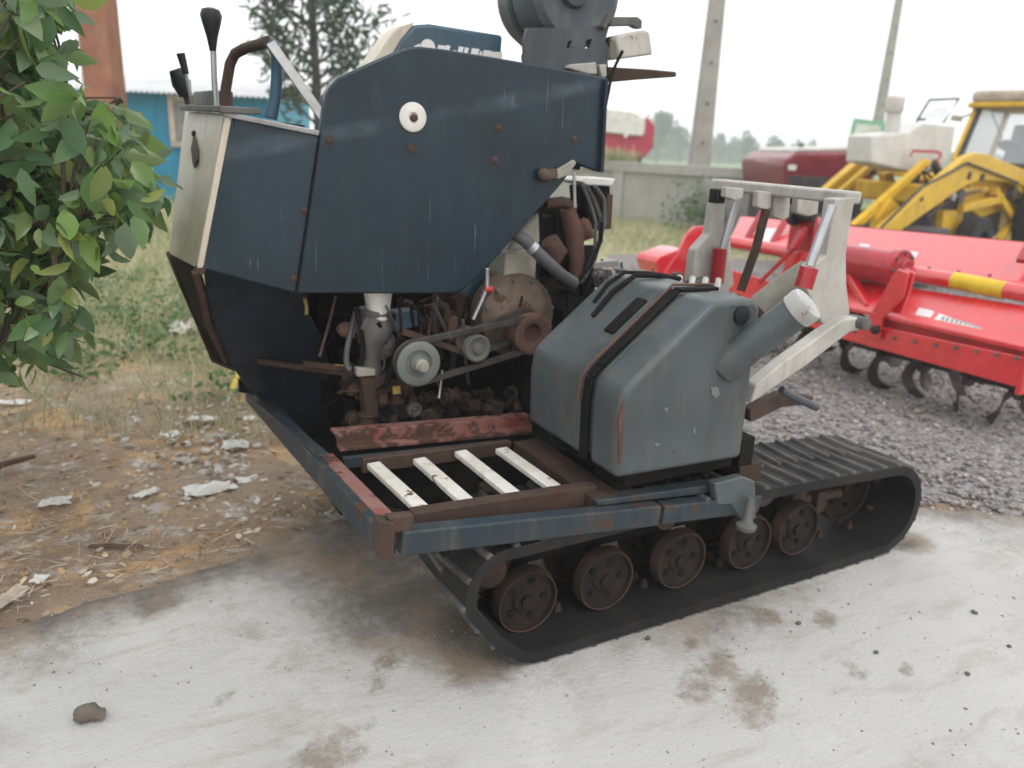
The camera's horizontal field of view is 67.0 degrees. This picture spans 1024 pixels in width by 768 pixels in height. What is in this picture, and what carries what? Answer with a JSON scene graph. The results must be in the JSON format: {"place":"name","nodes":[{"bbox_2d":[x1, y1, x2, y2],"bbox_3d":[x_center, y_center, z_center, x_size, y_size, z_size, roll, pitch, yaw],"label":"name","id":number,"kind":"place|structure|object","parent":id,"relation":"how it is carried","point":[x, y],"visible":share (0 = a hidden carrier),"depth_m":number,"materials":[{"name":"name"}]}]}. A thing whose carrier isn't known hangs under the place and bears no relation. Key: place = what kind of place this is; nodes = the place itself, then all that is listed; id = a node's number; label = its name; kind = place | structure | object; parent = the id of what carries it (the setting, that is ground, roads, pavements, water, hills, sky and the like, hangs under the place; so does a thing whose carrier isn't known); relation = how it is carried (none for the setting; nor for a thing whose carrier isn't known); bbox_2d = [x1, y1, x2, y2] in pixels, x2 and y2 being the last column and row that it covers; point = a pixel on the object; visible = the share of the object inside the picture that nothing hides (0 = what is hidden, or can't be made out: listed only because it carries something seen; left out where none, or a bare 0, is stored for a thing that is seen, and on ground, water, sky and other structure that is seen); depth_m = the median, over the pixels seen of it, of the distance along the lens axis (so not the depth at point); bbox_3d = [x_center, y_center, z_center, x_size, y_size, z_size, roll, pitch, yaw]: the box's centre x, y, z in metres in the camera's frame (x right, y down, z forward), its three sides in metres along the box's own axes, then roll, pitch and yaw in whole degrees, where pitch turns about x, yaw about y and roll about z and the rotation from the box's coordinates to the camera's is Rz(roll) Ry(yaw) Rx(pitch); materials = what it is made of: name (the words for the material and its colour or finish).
{"place":"outdoors","nodes":[
{"label":"outdoors","id":0,"kind":"place"},
{"bbox_2d":[0,193,772,446],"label":"grass","id":1,"kind":"structure","parent":0,"point":[649,227],"depth_m":5.38,"materials":[{"name":"green plant"}]},
{"bbox_2d":[0,200,994,629],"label":"ground","id":2,"kind":"structure","parent":0,"point":[60,602],"depth_m":3.39,"materials":[{"name":"brown soil"}]},
{"bbox_2d":[0,583,29,608],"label":"litter scrap","id":3,"kind":"object","parent":2,"relation":"on","point":[13,591],"visible":1,"depth_m":2.55,"materials":[{"name":"beige paper"}]},
{"bbox_2d":[0,399,32,404],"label":"litter scrap","id":4,"kind":"object","parent":2,"relation":"on","point":[19,401],"visible":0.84,"depth_m":4.32,"materials":[{"name":"white paper"}]},
{"bbox_2d":[0,454,35,468],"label":"rusty stick","id":5,"kind":"object","parent":2,"relation":"on","point":[6,463],"visible":1,"depth_m":3.48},
{"bbox_2d":[29,574,49,583],"bbox_3d":[-1.622,0.665,2.652,0.050,0.014,0.057,1,17,-5],"label":"litter scrap","id":6,"kind":"object","parent":2,"relation":"on","point":[37,578],"visible":1,"depth_m":2.65,"materials":[{"name":"white paper"}]},
{"bbox_2d":[38,495,72,506],"bbox_3d":[-1.889,0.479,3.201,0.124,0.029,0.077,-4,18,-22],"label":"litter scrap","id":7,"kind":"object","parent":2,"relation":"on","point":[55,500],"visible":1,"depth_m":3.19,"materials":[{"name":"white paper"}]},
{"bbox_2d":[0,0,183,393],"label":"leafy tree","id":8,"kind":"object","parent":2,"relation":"on","point":[78,175],"visible":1,"depth_m":1.99,"materials":[{"name":"green plant"}]},
{"bbox_2d":[75,0,126,109],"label":"masonry pillar","id":9,"kind":"structure","parent":2,"relation":"on","point":[100,43],"depth_m":11.24,"materials":[{"name":"orange brick"}]},
{"bbox_2d":[87,543,143,548],"bbox_3d":[-1.480,0.603,2.887,0.207,0.012,0.032,1,17,-5],"label":"litter scrap","id":10,"kind":"object","parent":2,"relation":"on","point":[115,545],"visible":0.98,"depth_m":2.88,"materials":[{"name":"brown wood"}]},
{"bbox_2d":[48,265,242,406],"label":"weeds","id":11,"kind":"object","parent":2,"relation":"on","point":[172,319],"visible":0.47,"depth_m":5.73,"materials":[{"name":"green plant"}]},
{"bbox_2d":[132,487,158,497],"bbox_3d":[-1.567,0.463,3.321,0.054,0.018,0.105,13,20,31],"label":"litter scrap","id":12,"kind":"object","parent":2,"relation":"on","point":[152,490],"visible":1,"depth_m":3.31,"materials":[{"name":"white paper"}]},
{"bbox_2d":[0,290,333,613],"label":"litter","id":13,"kind":"object","parent":2,"relation":"on","point":[125,554],"visible":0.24,"depth_m":3.29,"materials":[{"name":"plant"}]},
{"bbox_2d":[162,430,181,437],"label":"litter scrap","id":14,"kind":"object","parent":2,"relation":"on","point":[174,433],"visible":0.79,"depth_m":3.96,"materials":[{"name":"white paper"}]},
{"bbox_2d":[169,318,198,334],"bbox_3d":[-2.506,-0.441,5.951,0.277,0.121,0.212,-3,18,-16],"label":"plastic bag","id":15,"kind":"object","parent":2,"relation":"on","point":[182,324],"visible":0.46,"depth_m":5.93,"materials":[{"name":"white plastic"}]},
{"bbox_2d":[68,74,309,200],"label":"storage shed","id":16,"kind":"structure","parent":2,"relation":"on","point":[157,101],"depth_m":17.17,"materials":[{"name":"metal"}]},
{"bbox_2d":[167,95,218,146],"bbox_3d":[-7.011,-5.782,17.086,1.104,1.087,0.070,3,17,0],"label":"window","id":17,"kind":"structure","parent":16,"relation":"in","point":[176,116],"depth_m":17.05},
{"bbox_2d":[81,374,315,534],"bbox_3d":[-1.673,0.210,4.188,1.112,0.051,2.634,-5,19,-25],"label":"rubble","id":18,"kind":"object","parent":2,"relation":"on","point":[139,462],"visible":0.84,"depth_m":3.70,"materials":[{"name":"grey stone"}]},
{"bbox_2d":[187,415,218,420],"bbox_3d":[-1.684,0.182,4.213,0.171,0.022,0.064,1,17,-6],"label":"litter scrap","id":19,"kind":"object","parent":2,"relation":"on","point":[206,418],"visible":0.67,"depth_m":4.20,"materials":[{"name":"white paper"}]},
{"bbox_2d":[182,480,237,496],"bbox_3d":[-1.317,0.449,3.376,0.225,0.032,0.108,-6,19,-27],"label":"litter scrap","id":20,"kind":"object","parent":2,"relation":"on","point":[210,488],"visible":1,"depth_m":3.37,"materials":[{"name":"white paper"}]},
{"bbox_2d":[227,373,238,402],"bbox_3d":[-1.679,0.009,4.670,0.030,0.106,0.336,1,17,-7],"label":"marker stake","id":21,"kind":"object","parent":2,"relation":"on","point":[233,385],"visible":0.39,"depth_m":4.67,"materials":[{"name":"yellow plastic"}]},
{"bbox_2d":[220,439,248,448],"bbox_3d":[-1.389,0.296,3.878,0.142,0.026,0.104,-1,17,-11],"label":"litter scrap","id":22,"kind":"object","parent":2,"relation":"on","point":[229,444],"visible":0.98,"depth_m":3.87,"materials":[{"name":"white paper"}]},
{"bbox_2d":[244,415,253,419],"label":"litter scrap","id":23,"kind":"object","parent":2,"relation":"on","point":[251,417],"visible":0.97,"depth_m":4.24,"materials":[{"name":"white paper"}]},
{"bbox_2d":[235,474,267,482],"bbox_3d":[-1.175,0.426,3.491,0.141,0.018,0.077,-3,18,-16],"label":"litter scrap","id":24,"kind":"object","parent":2,"relation":"on","point":[243,479],"visible":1,"depth_m":3.48,"materials":[{"name":"white paper"}]},
{"bbox_2d":[237,0,412,129],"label":"feathery tree","id":25,"kind":"object","parent":2,"relation":"on","point":[281,9],"visible":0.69,"depth_m":12.12,"materials":[{"name":"green plant"}]},
{"bbox_2d":[550,161,749,230],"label":"boundary wall","id":26,"kind":"structure","parent":2,"relation":"on","point":[638,189],"depth_m":17.00,"materials":[{"name":"grey concrete"}]},
{"bbox_2d":[647,175,744,228],"bbox_3d":[3.803,-3.577,15.882,2.064,1.411,1.251,3,17,0],"label":"bush","id":27,"kind":"object","parent":2,"relation":"on","point":[688,213],"visible":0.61,"depth_m":15.85,"materials":[{"name":"green plant"}]},
{"bbox_2d":[688,0,725,165],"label":"utility pole","id":28,"kind":"object","parent":2,"relation":"on","point":[700,150],"visible":0.61,"depth_m":18.36,"materials":[{"name":"concrete"}]},
{"bbox_2d":[742,144,872,218],"bbox_3d":[5.204,-3.418,14.031,1.522,1.779,2.630,3,17,0],"label":"maroon harvester","id":29,"kind":"object","parent":2,"relation":"on","point":[810,166],"visible":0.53,"depth_m":12.71,"materials":[{"name":"paint"}]},
{"bbox_2d":[780,89,1023,258],"bbox_3d":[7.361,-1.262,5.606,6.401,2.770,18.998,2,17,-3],"label":"backhoe loader","id":30,"kind":"object","parent":2,"relation":"on","point":[980,195],"visible":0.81,"depth_m":10.90,"materials":[{"name":"yellow paint"}]},
{"bbox_2d":[0,507,1023,767],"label":"concrete pavement","id":31,"kind":"structure","parent":0,"point":[840,677],"depth_m":2.29,"materials":[{"name":"grey concrete"}]},
{"bbox_2d":[73,702,106,723],"bbox_3d":[-1.118,0.865,2.049,0.081,0.041,0.069,-4,18,-20],"label":"earth clod","id":32,"kind":"object","parent":31,"relation":"on","point":[86,712],"visible":1,"depth_m":2.03,"materials":[{"name":"brown soil"}]},
{"bbox_2d":[4,506,1020,767],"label":"grit","id":33,"kind":"object","parent":31,"relation":"on","point":[526,676],"visible":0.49,"depth_m":2.40,"materials":[{"name":"stone"}]},
{"bbox_2d":[166,0,921,662],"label":"combine harvester","id":34,"kind":"object","parent":31,"relation":"on","point":[396,300],"visible":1,"depth_m":2.63,"materials":[{"name":"metal"}]},
{"bbox_2d":[53,0,1023,156],"label":"sky","id":35,"kind":"structure","parent":0,"point":[791,70],"materials":[{"name":"white"}]},
{"bbox_2d":[641,158,900,210],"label":"field","id":36,"kind":"structure","parent":0,"point":[717,164],"depth_m":142.17,"materials":[{"name":"green plant"}]},
{"bbox_2d":[604,144,642,162],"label":"grass","id":37,"kind":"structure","parent":36,"relation":"on","point":[619,155],"depth_m":17.68,"materials":[{"name":"green plant"}]},
{"bbox_2d":[605,109,654,161],"bbox_3d":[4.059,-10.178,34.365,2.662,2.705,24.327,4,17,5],"label":"grain machine","id":38,"kind":"object","parent":36,"relation":"on","point":[624,128],"visible":0.3,"depth_m":22.70,"materials":[{"name":"red paint"}]},
{"bbox_2d":[642,141,656,160],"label":"hazy tree","id":39,"kind":"object","parent":36,"relation":"on","point":[649,154],"visible":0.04,"depth_m":166.27,"materials":[{"name":"grey plant"}]},
{"bbox_2d":[649,109,679,161],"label":"hazy tree","id":40,"kind":"object","parent":36,"relation":"on","point":[663,123],"visible":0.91,"depth_m":141.37,"materials":[{"name":"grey plant"}]},
{"bbox_2d":[668,125,690,161],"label":"hazy tree","id":41,"kind":"object","parent":36,"relation":"on","point":[681,139],"visible":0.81,"depth_m":161.15,"materials":[{"name":"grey plant"}]},
{"bbox_2d":[711,133,729,163],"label":"hazy tree","id":42,"kind":"object","parent":36,"relation":"on","point":[720,150],"visible":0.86,"depth_m":175.72,"materials":[{"name":"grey plant"}]},
{"bbox_2d":[728,135,742,163],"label":"hazy tree","id":43,"kind":"object","parent":36,"relation":"on","point":[733,146],"visible":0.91,"depth_m":180.57,"materials":[{"name":"grey plant"}]},
{"bbox_2d":[737,130,760,165],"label":"hazy tree","id":44,"kind":"object","parent":36,"relation":"on","point":[748,143],"visible":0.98,"depth_m":151.62,"materials":[{"name":"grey plant"}]},
{"bbox_2d":[766,135,788,146],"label":"hazy tree","id":45,"kind":"object","parent":36,"relation":"on","point":[777,142],"visible":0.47,"depth_m":156.22,"materials":[{"name":"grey plant"}]},
{"bbox_2d":[807,139,816,145],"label":"hazy tree","id":46,"kind":"object","parent":36,"relation":"on","point":[813,143],"visible":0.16,"depth_m":113.76,"materials":[{"name":"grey plant"}]},
{"bbox_2d":[643,138,1002,167],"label":"treeline","id":47,"kind":"object","parent":36,"relation":"on","point":[664,154],"visible":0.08,"depth_m":194.44,"materials":[{"name":"green plant"}]},
{"bbox_2d":[862,0,903,203],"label":"utility pole","id":48,"kind":"object","parent":36,"relation":"on","point":[884,87],"visible":0.6,"depth_m":28.55,"materials":[{"name":"concrete"}]},
{"bbox_2d":[607,254,1023,516],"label":"gravel yard","id":49,"kind":"structure","parent":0,"point":[807,416],"depth_m":4.72,"materials":[{"name":"grey gravel"}]},
{"bbox_2d":[636,206,1023,424],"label":"rotary tiller","id":50,"kind":"object","parent":49,"relation":"on","point":[970,341],"visible":0.68,"depth_m":5.05,"materials":[{"name":"red paint"}]},
{"bbox_2d":[850,118,884,134],"bbox_3d":[13.290,-9.491,28.912,1.240,0.720,0.046,6,17,-1],"label":"hanging sign","id":51,"kind":"object","parent":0,"point":[859,126],"visible":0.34,"depth_m":28.86,"materials":[{"name":"green"}]}
]}

